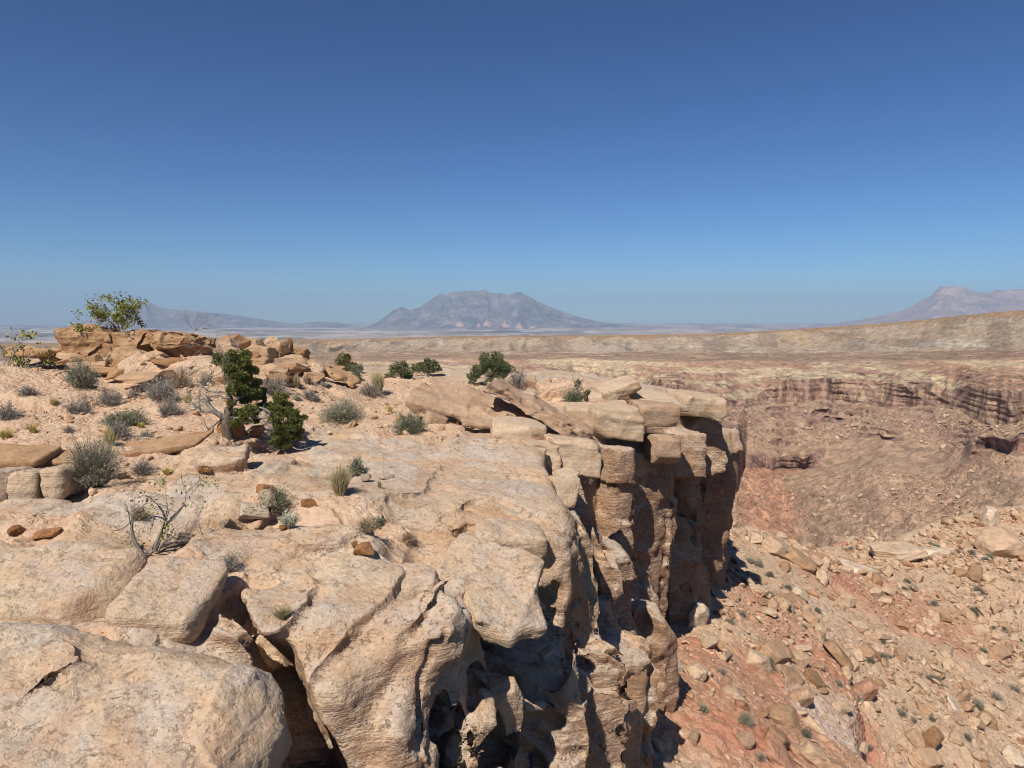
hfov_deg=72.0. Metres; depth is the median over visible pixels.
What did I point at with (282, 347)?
boulder
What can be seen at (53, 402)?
grass tuft
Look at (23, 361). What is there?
shrub
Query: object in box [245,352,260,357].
boulder
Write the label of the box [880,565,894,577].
rock
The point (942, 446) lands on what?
canyon rubble
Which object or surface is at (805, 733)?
shrub
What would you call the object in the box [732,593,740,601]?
rock
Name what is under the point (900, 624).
rock
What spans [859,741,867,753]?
rock
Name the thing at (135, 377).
boulder
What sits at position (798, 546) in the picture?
rock
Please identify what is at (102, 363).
boulder
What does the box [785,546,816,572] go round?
rock slab
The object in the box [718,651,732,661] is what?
rock
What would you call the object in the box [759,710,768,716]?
boulder
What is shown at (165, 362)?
boulder
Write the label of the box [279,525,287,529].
stone
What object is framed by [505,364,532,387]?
shrub
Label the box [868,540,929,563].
rock slab
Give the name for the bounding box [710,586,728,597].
rock slab
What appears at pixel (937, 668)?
rock
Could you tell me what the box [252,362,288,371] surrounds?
boulder
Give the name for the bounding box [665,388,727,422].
boulder
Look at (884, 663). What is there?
rock
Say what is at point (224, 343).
boulder
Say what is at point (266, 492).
stone
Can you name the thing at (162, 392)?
shrub
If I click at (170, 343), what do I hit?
boulder
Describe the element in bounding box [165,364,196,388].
shrub
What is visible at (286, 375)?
boulder
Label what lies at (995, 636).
rock
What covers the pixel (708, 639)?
boulder
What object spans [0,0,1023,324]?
sky
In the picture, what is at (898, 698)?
rock
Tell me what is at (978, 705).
shrub
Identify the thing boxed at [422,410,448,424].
boulder
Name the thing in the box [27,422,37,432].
grass tuft
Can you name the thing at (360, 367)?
juniper shrub
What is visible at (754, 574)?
rock
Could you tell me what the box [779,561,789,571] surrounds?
rock
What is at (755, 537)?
rock
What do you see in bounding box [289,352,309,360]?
boulder
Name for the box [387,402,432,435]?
shrub
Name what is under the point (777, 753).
rock slab
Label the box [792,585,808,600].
boulder
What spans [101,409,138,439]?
shrub
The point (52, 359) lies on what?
boulder
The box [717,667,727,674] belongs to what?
shrub
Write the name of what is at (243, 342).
boulder
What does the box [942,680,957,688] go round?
rock
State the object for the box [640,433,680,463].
boulder
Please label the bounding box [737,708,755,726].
shrub
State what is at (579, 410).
boulder
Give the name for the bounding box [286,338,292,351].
boulder
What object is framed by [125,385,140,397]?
shrub
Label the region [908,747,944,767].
boulder
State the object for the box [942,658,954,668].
rock
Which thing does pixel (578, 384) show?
juniper shrub
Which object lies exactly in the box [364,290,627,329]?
mountain
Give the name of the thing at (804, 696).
boulder
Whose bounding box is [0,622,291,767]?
boulder
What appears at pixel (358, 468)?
shrub
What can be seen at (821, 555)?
rock
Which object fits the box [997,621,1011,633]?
rock
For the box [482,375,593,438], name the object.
rock slab
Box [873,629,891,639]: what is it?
rock
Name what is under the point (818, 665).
rock
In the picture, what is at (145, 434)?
shrub
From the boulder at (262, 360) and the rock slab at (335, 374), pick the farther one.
the rock slab at (335, 374)
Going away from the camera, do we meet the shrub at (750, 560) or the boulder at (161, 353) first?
the boulder at (161, 353)
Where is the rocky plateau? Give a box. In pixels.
[0,351,743,767]
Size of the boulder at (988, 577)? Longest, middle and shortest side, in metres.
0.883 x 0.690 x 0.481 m
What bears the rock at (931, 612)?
on the talus slope
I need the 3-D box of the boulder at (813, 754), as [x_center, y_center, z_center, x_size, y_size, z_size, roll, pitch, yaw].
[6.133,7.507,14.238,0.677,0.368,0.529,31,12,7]
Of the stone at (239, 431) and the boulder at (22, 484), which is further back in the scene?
the stone at (239, 431)
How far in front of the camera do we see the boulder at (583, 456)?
13.05 m
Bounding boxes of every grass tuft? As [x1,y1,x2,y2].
[0,427,13,439]
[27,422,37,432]
[49,397,57,405]
[102,422,117,443]
[137,422,145,427]
[161,467,172,475]
[182,392,192,402]
[270,604,293,620]
[291,374,300,387]
[326,459,355,495]
[371,365,384,392]
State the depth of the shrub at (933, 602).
37.04 m
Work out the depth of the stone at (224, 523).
8.00 m
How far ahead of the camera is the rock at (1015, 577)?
43.31 m
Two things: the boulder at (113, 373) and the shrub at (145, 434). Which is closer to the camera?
the shrub at (145, 434)
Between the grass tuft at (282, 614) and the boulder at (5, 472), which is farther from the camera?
the boulder at (5, 472)
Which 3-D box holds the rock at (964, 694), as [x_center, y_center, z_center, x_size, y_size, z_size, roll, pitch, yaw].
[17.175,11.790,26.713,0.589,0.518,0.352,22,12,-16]
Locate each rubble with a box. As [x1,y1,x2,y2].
[654,507,1023,767]
[726,400,1023,545]
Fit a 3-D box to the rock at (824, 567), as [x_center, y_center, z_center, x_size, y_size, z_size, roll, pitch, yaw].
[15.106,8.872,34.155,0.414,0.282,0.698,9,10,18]
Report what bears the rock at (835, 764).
on the talus slope
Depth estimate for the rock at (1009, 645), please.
33.87 m
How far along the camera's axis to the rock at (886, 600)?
34.18 m
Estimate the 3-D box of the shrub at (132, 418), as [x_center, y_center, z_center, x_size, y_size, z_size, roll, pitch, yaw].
[-7.221,0.618,13.218,1.118,0.516,0.917,-5,7,-42]
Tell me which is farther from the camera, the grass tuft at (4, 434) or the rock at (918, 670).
the rock at (918, 670)
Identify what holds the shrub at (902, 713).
on the talus slope
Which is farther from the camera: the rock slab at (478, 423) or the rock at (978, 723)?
the rock at (978, 723)
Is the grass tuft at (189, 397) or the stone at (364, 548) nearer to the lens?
the stone at (364, 548)
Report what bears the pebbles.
on the rocky plateau
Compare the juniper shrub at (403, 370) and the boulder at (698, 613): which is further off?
the juniper shrub at (403, 370)
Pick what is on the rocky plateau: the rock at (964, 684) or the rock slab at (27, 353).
the rock slab at (27, 353)
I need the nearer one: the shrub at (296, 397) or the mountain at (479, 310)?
the shrub at (296, 397)
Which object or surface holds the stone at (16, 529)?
on the rocky plateau
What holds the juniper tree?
on the rocky plateau
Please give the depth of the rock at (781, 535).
38.68 m
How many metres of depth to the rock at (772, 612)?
23.54 m
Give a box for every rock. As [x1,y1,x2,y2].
[651,737,666,752]
[688,728,699,745]
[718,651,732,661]
[719,599,733,605]
[721,685,745,701]
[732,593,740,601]
[733,571,746,579]
[736,732,754,748]
[737,567,747,574]
[744,577,756,587]
[745,571,761,579]
[750,532,763,543]
[751,588,768,595]
[755,584,764,590]
[757,598,767,605]
[759,607,777,616]
[767,597,779,610]
[768,577,782,587]
[775,532,786,538]
[775,593,795,602]
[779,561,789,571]
[779,597,791,611]
[788,591,802,604]
[790,603,794,612]
[791,650,810,668]
[792,543,802,550]
[792,743,805,759]
[794,644,813,651]
[800,608,813,614]
[801,611,819,625]
[802,715,827,735]
[808,543,816,550]
[809,557,822,566]
[811,662,825,670]
[813,551,828,558]
[814,569,828,583]
[814,623,825,636]
[818,687,828,694]
[820,562,828,571]
[822,757,846,767]
[823,556,831,565]
[828,554,836,560]
[831,700,853,713]
[833,557,842,564]
[837,594,855,607]
[839,565,853,575]
[841,666,852,683]
[843,650,854,658]
[850,652,859,670]
[851,620,869,630]
[851,648,863,660]
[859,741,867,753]
[867,586,882,599]
[869,564,882,569]
[871,571,882,585]
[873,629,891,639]
[874,645,887,657]
[876,679,885,688]
[878,596,892,605]
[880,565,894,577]
[880,658,888,668]
[881,587,897,595]
[885,629,901,636]
[885,658,894,664]
[886,632,897,643]
[888,694,905,702]
[889,605,904,614]
[891,565,903,570]
[891,657,903,669]
[893,618,908,630]
[893,648,906,661]
[893,678,910,690]
[897,582,909,589]
[901,590,912,600]
[904,728,925,747]
[907,662,922,676]
[910,570,923,582]
[913,677,930,694]
[916,702,932,716]
[921,561,934,567]
[922,617,937,626]
[926,609,934,616]
[931,664,945,673]
[942,585,955,593]
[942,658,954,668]
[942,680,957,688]
[948,727,964,744]
[956,591,966,594]
[956,603,963,610]
[956,688,970,700]
[959,607,975,622]
[959,681,970,690]
[960,701,975,710]
[962,675,983,684]
[968,714,985,728]
[970,591,980,596]
[971,623,990,635]
[976,712,997,729]
[977,654,992,665]
[978,713,991,726]
[979,759,990,767]
[982,703,997,716]
[984,634,991,642]
[990,599,1003,613]
[990,630,1000,641]
[995,631,1007,643]
[995,700,1007,710]
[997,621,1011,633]
[999,712,1010,725]
[1004,573,1019,581]
[1005,641,1014,652]
[1007,730,1023,739]
[1010,637,1019,641]
[1011,708,1022,716]
[1013,662,1023,670]
[1013,678,1023,687]
[1017,595,1023,604]
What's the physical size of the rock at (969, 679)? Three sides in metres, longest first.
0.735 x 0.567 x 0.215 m
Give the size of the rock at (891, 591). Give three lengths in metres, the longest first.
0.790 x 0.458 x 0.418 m
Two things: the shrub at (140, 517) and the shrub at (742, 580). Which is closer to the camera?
the shrub at (140, 517)
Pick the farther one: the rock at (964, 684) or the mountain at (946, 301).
the mountain at (946, 301)
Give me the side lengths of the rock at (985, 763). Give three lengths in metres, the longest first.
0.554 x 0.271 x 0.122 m
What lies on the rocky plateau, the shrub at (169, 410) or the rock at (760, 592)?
the shrub at (169, 410)
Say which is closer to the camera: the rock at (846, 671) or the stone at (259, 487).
the stone at (259, 487)
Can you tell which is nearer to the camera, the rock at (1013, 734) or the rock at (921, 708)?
the rock at (921, 708)
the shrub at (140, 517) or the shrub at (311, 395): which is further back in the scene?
the shrub at (311, 395)
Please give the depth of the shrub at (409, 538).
8.25 m
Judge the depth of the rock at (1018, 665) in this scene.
32.86 m
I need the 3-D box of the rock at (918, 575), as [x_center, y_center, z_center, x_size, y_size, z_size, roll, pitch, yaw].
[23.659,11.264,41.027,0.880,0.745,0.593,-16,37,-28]
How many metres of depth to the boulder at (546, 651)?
8.60 m
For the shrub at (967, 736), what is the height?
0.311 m
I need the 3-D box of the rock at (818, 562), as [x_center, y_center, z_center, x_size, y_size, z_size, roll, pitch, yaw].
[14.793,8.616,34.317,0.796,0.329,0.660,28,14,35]
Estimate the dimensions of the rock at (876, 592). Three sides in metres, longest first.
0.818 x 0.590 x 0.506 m
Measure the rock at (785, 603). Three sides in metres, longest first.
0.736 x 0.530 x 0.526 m
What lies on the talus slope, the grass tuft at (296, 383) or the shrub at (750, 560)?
the shrub at (750, 560)
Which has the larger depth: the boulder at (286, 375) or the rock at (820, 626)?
the rock at (820, 626)
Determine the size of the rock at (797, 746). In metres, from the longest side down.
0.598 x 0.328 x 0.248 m
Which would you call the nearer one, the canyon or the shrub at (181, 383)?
the shrub at (181, 383)
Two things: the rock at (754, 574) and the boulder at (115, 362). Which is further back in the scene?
the rock at (754, 574)
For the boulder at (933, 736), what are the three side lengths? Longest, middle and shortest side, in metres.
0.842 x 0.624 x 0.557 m
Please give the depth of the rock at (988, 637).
34.09 m
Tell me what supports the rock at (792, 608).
on the talus slope
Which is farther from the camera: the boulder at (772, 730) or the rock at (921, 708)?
the rock at (921, 708)
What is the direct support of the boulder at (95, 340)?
on the boulder at (62, 355)
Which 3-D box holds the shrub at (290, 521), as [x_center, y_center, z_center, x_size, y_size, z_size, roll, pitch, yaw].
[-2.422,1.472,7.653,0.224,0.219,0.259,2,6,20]
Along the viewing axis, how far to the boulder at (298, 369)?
19.70 m
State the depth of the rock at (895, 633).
30.19 m
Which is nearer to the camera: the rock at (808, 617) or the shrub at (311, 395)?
the shrub at (311, 395)
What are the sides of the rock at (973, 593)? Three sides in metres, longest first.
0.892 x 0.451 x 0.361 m
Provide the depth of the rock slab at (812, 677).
20.00 m
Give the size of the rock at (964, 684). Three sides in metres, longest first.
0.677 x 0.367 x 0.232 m
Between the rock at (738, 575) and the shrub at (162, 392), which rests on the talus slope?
the rock at (738, 575)
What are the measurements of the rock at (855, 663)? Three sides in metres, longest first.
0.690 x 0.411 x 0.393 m
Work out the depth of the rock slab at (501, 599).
7.49 m
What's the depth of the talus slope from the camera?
22.93 m
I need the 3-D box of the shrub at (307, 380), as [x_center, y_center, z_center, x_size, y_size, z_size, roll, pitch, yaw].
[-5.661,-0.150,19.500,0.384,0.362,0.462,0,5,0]
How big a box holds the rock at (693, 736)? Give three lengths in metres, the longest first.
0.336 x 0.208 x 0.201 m
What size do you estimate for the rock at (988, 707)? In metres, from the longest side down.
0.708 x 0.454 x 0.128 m
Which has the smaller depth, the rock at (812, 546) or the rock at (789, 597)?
the rock at (789, 597)
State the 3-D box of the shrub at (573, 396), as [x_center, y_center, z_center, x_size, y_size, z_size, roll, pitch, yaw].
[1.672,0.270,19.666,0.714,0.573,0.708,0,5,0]
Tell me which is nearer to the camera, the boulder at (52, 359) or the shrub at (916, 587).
the boulder at (52, 359)
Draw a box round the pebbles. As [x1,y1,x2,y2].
[0,354,582,640]
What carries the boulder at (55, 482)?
on the rocky plateau
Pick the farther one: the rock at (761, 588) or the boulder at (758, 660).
the rock at (761, 588)
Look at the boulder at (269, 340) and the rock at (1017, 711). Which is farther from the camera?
the rock at (1017, 711)
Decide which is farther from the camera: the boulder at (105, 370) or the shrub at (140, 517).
the boulder at (105, 370)
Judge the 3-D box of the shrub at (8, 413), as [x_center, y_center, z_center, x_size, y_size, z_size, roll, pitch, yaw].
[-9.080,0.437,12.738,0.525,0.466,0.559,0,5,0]
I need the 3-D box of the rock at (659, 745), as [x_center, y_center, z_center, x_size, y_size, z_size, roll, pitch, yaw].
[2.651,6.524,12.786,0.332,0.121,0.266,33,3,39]
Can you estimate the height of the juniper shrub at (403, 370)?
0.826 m
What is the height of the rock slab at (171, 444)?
0.375 m
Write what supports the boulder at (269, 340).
on the rocky plateau
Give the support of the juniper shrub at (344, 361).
on the rocky plateau
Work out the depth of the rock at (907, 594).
36.36 m
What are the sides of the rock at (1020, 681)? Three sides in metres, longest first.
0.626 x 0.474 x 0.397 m
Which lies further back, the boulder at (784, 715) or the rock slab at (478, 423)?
the boulder at (784, 715)
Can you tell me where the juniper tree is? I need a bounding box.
[168,329,273,446]
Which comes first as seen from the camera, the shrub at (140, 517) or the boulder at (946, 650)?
the shrub at (140, 517)
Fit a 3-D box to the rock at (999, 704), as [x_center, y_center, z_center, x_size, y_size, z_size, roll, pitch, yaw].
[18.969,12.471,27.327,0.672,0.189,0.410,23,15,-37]
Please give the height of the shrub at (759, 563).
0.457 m
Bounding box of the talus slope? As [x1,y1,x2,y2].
[651,505,1023,767]
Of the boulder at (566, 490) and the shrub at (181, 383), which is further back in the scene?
the shrub at (181, 383)
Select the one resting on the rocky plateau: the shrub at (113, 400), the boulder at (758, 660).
the shrub at (113, 400)
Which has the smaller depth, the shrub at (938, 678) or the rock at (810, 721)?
the rock at (810, 721)
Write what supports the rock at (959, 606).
on the talus slope
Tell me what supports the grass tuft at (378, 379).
on the rocky plateau
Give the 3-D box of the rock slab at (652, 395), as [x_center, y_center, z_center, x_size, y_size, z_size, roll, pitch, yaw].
[3.747,0.430,18.324,1.312,0.477,1.424,-1,5,-6]
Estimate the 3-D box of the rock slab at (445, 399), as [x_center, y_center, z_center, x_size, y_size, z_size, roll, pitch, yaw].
[-1.333,0.421,16.497,2.078,1.046,1.440,1,5,8]
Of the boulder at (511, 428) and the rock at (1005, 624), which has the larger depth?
the rock at (1005, 624)
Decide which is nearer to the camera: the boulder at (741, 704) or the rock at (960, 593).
the boulder at (741, 704)
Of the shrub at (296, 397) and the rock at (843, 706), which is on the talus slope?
the rock at (843, 706)
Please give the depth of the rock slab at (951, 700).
25.52 m
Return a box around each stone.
[7,524,26,534]
[32,527,61,538]
[198,466,211,472]
[217,420,246,438]
[219,518,235,527]
[237,501,269,518]
[246,425,264,437]
[256,484,276,493]
[258,489,275,506]
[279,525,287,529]
[301,498,316,506]
[351,540,357,545]
[353,541,374,554]
[360,473,370,480]
[378,474,394,478]
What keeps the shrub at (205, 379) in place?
on the rocky plateau
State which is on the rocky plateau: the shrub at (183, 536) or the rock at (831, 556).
the shrub at (183, 536)
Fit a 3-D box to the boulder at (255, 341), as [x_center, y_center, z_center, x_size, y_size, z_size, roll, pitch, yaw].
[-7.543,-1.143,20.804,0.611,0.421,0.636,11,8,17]
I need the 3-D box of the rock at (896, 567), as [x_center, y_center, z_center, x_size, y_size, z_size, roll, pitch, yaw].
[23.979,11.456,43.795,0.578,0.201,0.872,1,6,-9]
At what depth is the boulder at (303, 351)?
21.80 m
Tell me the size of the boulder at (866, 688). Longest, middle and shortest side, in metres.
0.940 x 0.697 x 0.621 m
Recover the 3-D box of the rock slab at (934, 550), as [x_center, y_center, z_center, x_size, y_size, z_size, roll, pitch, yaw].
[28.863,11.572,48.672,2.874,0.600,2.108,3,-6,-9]
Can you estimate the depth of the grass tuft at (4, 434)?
11.70 m
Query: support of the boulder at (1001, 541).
on the talus slope
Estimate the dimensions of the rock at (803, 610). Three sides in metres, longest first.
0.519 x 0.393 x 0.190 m
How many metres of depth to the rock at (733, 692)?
15.42 m
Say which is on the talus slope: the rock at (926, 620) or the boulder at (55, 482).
the rock at (926, 620)
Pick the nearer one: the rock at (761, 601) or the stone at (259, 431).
the stone at (259, 431)
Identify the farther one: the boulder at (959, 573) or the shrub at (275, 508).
the boulder at (959, 573)
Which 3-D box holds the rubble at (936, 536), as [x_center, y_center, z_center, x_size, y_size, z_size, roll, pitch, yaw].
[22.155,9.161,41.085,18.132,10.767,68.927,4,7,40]
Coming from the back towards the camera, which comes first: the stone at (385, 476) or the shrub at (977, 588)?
the shrub at (977, 588)
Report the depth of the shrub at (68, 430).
12.04 m
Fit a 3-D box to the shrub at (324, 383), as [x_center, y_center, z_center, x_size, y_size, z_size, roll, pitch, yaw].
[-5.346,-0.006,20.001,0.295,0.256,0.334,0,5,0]
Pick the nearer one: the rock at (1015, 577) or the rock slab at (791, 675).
the rock slab at (791, 675)
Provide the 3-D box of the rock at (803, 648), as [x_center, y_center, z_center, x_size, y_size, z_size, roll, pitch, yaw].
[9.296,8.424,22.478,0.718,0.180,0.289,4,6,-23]
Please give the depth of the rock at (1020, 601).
39.66 m
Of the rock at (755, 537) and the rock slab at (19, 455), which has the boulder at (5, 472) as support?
the rock slab at (19, 455)
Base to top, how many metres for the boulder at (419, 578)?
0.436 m
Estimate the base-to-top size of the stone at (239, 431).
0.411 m
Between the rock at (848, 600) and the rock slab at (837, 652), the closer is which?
the rock slab at (837, 652)
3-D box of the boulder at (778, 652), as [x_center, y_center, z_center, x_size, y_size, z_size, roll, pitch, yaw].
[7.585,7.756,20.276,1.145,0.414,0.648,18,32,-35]
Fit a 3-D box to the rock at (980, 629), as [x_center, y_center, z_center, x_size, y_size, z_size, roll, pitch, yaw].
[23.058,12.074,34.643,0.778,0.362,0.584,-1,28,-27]
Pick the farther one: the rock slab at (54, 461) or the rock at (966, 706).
the rock at (966, 706)
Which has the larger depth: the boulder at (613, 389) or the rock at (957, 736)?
the rock at (957, 736)
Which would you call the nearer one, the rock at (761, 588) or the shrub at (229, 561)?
the shrub at (229, 561)
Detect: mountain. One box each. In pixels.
[67,301,352,327]
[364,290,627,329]
[798,285,1023,328]
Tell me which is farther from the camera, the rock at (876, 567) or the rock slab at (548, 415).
the rock at (876, 567)
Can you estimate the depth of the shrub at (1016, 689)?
29.79 m
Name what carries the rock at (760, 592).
on the talus slope
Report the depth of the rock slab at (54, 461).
9.37 m
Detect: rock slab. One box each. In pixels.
[0,443,62,467]
[5,346,60,358]
[41,449,84,466]
[120,429,213,457]
[324,368,361,387]
[405,377,492,421]
[435,533,547,647]
[460,417,492,428]
[467,392,544,429]
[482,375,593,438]
[629,390,688,411]
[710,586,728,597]
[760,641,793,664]
[766,734,793,767]
[780,664,804,684]
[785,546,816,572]
[804,667,825,688]
[823,640,853,670]
[830,542,847,546]
[838,558,878,574]
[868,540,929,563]
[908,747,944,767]
[919,546,953,554]
[947,691,964,713]
[988,644,1012,660]
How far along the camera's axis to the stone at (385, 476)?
10.28 m
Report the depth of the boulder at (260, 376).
18.48 m
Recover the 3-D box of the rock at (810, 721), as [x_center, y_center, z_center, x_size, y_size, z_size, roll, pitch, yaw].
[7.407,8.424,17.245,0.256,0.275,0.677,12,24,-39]
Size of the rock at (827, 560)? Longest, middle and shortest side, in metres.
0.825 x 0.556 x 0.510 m
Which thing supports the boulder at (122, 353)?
on the rocky plateau
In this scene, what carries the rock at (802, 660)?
on the talus slope
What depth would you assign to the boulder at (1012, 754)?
23.26 m
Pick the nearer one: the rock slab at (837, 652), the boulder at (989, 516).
the rock slab at (837, 652)
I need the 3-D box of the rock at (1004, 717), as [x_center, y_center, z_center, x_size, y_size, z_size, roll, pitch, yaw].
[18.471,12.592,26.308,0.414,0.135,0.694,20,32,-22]
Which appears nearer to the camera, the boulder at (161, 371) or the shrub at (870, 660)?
the boulder at (161, 371)
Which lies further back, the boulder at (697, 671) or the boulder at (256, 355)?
the boulder at (256, 355)
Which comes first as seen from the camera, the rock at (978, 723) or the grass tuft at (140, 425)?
the grass tuft at (140, 425)
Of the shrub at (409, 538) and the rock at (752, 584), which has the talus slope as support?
the rock at (752, 584)
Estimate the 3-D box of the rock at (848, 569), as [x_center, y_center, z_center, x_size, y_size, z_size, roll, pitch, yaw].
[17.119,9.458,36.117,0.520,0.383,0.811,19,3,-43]
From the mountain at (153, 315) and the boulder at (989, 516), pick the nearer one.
the boulder at (989, 516)
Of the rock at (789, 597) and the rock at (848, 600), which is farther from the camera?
the rock at (848, 600)
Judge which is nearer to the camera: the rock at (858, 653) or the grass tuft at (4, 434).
the grass tuft at (4, 434)
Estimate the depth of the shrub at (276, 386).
17.61 m
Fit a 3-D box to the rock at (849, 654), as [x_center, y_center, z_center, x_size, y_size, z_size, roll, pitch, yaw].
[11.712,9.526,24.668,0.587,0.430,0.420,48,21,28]
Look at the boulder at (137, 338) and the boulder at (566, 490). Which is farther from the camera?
the boulder at (137, 338)
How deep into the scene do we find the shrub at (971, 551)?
52.00 m
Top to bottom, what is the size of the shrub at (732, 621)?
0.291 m
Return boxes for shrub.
[0,327,66,368]
[0,397,26,420]
[12,383,41,396]
[55,356,102,388]
[58,417,138,490]
[60,391,94,413]
[61,424,77,432]
[70,291,148,332]
[91,383,126,407]
[91,403,155,426]
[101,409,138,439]
[108,467,219,554]
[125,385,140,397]
[127,457,158,476]
[129,503,150,520]
[136,371,181,401]
[139,430,153,437]
[154,395,184,417]
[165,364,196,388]
[176,308,220,336]
[176,532,196,543]
[197,372,213,385]
[223,550,242,571]
[251,484,295,513]
[256,391,312,453]
[260,370,296,395]
[276,510,301,528]
[291,392,299,400]
[298,384,319,400]
[301,373,314,383]
[316,396,368,424]
[320,380,328,386]
[334,353,357,370]
[345,359,363,371]
[346,455,367,475]
[352,365,362,380]
[353,516,381,531]
[357,382,384,396]
[367,511,384,527]
[384,360,417,378]
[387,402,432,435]
[397,530,417,543]
[411,357,442,376]
[466,350,516,385]
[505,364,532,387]
[560,383,583,401]
[570,374,582,389]
[582,390,590,401]
[699,701,709,713]
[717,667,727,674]
[725,617,738,624]
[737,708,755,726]
[740,575,750,586]
[745,556,755,564]
[754,558,763,567]
[754,752,766,761]
[764,570,776,577]
[769,657,776,673]
[801,726,812,737]
[813,606,823,613]
[832,679,843,687]
[855,690,862,702]
[866,657,874,663]
[867,744,873,751]
[879,652,888,662]
[897,707,908,718]
[907,583,919,589]
[909,715,917,723]
[927,714,936,721]
[928,597,939,606]
[928,674,945,687]
[963,732,972,741]
[967,549,976,554]
[968,604,979,615]
[970,585,985,593]
[971,697,984,711]
[979,647,988,652]
[990,691,1004,702]
[1008,681,1022,694]
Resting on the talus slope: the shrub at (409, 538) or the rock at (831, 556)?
the rock at (831, 556)
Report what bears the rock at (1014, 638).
on the talus slope
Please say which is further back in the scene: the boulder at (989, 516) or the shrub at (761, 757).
the boulder at (989, 516)
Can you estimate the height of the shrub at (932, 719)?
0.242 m
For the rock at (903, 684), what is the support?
on the talus slope
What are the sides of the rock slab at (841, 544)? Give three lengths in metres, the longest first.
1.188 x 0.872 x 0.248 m
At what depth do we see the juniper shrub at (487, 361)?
24.95 m
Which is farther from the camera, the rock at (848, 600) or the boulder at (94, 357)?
the rock at (848, 600)
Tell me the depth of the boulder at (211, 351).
19.76 m
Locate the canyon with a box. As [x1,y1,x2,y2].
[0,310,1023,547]
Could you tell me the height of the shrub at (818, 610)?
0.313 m
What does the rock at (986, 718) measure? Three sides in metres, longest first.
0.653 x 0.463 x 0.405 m
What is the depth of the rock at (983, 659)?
31.38 m
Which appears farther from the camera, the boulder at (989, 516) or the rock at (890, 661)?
the boulder at (989, 516)
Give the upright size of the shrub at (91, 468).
0.875 m
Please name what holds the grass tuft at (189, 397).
on the rocky plateau
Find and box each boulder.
[0,466,33,502]
[0,540,147,625]
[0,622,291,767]
[6,468,43,498]
[39,356,61,362]
[39,463,81,499]
[54,324,120,356]
[55,351,79,360]
[56,355,86,364]
[66,362,93,369]
[82,353,103,361]
[82,366,114,374]
[91,360,108,366]
[105,368,124,379]
[105,556,227,643]
[106,352,112,363]
[109,329,159,351]
[110,347,145,359]
[110,359,121,367]
[114,371,160,383]
[143,369,173,376]
[144,350,169,357]
[145,330,215,356]
[150,357,187,366]
[203,346,218,354]
[214,338,234,351]
[220,334,250,348]
[224,346,240,358]
[245,344,276,359]
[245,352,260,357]
[247,338,264,345]
[249,368,266,384]
[250,356,271,364]
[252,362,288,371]
[264,336,278,345]
[264,370,280,375]
[266,340,289,355]
[267,372,296,384]
[271,354,307,364]
[283,362,310,375]
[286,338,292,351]
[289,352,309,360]
[293,346,310,355]
[302,372,324,381]
[332,365,346,370]
[398,562,438,597]
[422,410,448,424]
[472,517,547,557]
[490,416,546,439]
[516,439,561,470]
[538,645,554,658]
[544,434,601,478]
[547,476,579,507]
[563,402,592,421]
[584,400,644,441]
[588,375,641,402]
[628,399,680,426]
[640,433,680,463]
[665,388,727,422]
[677,659,683,670]
[685,600,709,627]
[685,662,707,681]
[699,629,718,648]
[734,699,750,710]
[745,649,771,674]
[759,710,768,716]
[760,533,789,559]
[764,725,790,747]
[767,703,802,738]
[790,685,814,707]
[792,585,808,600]
[797,741,831,767]
[852,677,877,701]
[860,642,880,661]
[921,725,943,748]
[939,644,953,658]
[954,568,967,577]
[968,563,982,583]
[973,526,1023,558]
[979,505,999,526]
[982,570,995,582]
[1002,744,1023,767]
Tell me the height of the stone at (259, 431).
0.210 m
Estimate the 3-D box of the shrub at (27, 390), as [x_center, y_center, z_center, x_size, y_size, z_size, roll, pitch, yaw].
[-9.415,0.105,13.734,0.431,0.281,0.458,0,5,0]
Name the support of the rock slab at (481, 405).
on the rocky plateau
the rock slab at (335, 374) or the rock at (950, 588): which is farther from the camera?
the rock at (950, 588)
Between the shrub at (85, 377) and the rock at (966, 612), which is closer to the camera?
the shrub at (85, 377)
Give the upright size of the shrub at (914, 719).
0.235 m
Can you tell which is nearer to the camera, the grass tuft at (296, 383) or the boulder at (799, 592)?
the grass tuft at (296, 383)
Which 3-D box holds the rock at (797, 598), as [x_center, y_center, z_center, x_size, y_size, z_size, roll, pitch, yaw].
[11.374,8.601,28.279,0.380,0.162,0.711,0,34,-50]
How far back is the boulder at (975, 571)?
42.13 m
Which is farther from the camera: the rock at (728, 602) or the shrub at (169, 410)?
the rock at (728, 602)
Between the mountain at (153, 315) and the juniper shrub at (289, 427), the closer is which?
the juniper shrub at (289, 427)
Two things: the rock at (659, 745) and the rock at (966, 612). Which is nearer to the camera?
the rock at (659, 745)
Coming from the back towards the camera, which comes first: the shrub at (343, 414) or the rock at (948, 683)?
the rock at (948, 683)
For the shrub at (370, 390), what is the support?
on the rocky plateau
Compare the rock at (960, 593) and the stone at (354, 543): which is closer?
the stone at (354, 543)
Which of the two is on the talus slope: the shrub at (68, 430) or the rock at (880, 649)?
the rock at (880, 649)
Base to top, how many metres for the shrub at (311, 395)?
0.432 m
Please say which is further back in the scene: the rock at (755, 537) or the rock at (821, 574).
the rock at (755, 537)
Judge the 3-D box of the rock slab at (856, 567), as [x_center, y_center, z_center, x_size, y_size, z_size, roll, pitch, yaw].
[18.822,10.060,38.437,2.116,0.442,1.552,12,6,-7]
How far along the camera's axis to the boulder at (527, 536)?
9.00 m
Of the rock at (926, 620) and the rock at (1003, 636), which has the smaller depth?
the rock at (926, 620)
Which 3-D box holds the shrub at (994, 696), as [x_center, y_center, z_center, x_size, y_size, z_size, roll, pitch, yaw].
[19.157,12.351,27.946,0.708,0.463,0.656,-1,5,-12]
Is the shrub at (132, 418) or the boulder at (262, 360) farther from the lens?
the boulder at (262, 360)
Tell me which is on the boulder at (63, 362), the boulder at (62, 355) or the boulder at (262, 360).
the boulder at (62, 355)
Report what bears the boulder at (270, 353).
on the rocky plateau

